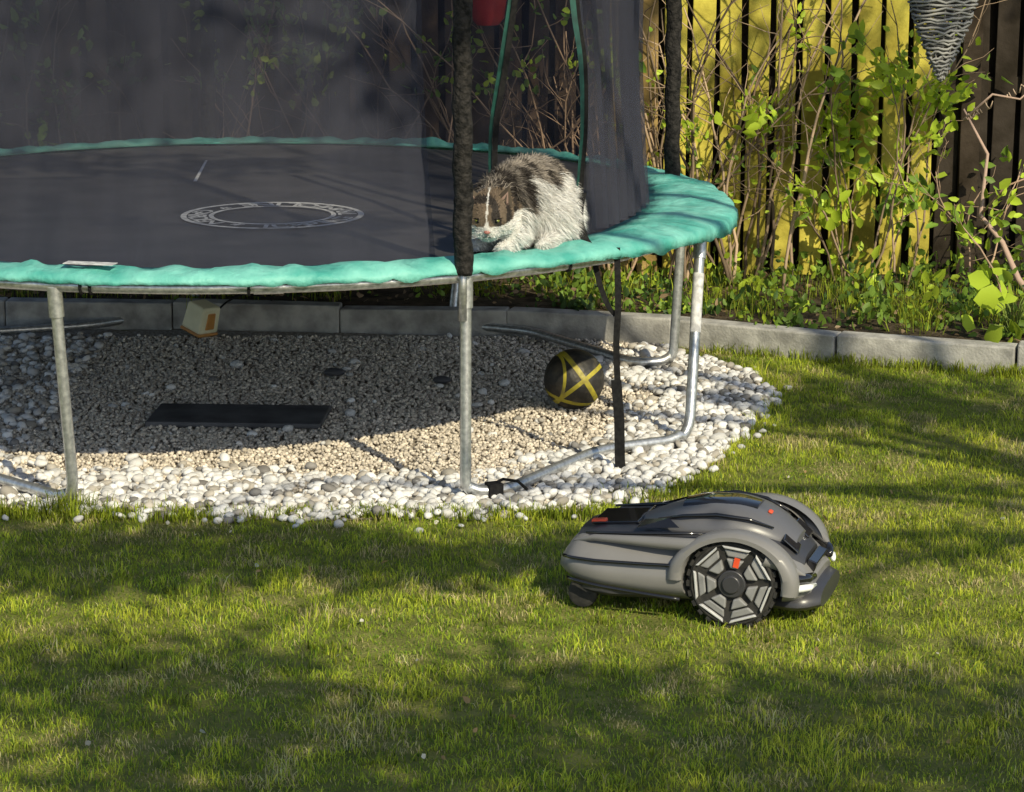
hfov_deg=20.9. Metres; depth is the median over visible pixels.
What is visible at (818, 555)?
sensor windows
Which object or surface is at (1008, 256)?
leaning branch
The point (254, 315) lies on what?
concrete kerb
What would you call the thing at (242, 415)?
dark slab
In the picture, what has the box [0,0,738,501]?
trampoline
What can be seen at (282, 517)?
loose pebbles
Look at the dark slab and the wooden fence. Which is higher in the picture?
the wooden fence
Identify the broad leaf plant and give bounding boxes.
[961,263,1023,342]
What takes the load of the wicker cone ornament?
attached to the wooden fence
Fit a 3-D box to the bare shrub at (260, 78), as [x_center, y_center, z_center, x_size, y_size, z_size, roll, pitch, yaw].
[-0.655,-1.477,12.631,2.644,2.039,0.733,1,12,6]
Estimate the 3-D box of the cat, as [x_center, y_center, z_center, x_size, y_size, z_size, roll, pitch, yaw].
[0.012,-0.675,9.537,0.429,0.329,0.687,9,15,36]
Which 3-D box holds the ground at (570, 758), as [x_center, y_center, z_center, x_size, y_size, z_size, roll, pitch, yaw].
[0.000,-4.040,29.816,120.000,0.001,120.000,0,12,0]
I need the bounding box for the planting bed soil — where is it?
[0,271,1023,343]
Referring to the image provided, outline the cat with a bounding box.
[472,151,588,252]
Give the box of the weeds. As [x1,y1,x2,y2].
[22,220,1023,342]
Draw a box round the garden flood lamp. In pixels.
[180,294,272,339]
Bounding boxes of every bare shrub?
[0,0,158,145]
[73,0,631,148]
[331,0,823,283]
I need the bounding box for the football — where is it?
[544,349,603,408]
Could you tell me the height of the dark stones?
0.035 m
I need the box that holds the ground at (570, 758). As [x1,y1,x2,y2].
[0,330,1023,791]
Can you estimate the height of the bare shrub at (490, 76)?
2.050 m
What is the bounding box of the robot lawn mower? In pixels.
[560,490,839,628]
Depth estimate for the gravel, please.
10.38 m
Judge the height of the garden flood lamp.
0.186 m
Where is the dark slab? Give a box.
[145,403,330,428]
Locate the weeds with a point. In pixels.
(883, 301)
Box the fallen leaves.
[48,422,1012,759]
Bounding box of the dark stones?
[324,368,450,383]
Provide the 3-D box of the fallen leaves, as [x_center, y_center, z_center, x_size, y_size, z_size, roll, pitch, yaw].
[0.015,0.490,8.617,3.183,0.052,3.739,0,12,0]
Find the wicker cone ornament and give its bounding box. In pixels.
[907,0,978,81]
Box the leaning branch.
[962,84,1023,291]
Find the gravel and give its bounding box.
[0,331,776,523]
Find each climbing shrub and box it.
[587,0,1013,293]
[595,0,882,290]
[897,122,1023,292]
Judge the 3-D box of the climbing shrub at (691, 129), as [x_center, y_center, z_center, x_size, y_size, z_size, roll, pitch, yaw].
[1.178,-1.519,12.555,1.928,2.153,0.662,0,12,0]
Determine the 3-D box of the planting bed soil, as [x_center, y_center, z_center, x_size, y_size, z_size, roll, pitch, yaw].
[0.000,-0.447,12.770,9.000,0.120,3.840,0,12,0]
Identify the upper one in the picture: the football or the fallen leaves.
the football
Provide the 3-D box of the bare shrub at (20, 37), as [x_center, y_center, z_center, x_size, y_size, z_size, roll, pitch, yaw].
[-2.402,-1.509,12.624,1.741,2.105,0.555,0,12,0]
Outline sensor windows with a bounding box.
[783,518,827,571]
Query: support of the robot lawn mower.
on the ground at (570, 758)
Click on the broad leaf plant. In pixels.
(991, 298)
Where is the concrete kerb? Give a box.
[0,297,1023,373]
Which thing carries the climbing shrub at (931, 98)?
on the planting bed soil
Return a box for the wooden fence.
[0,0,1023,275]
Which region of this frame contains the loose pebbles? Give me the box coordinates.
[2,385,791,533]

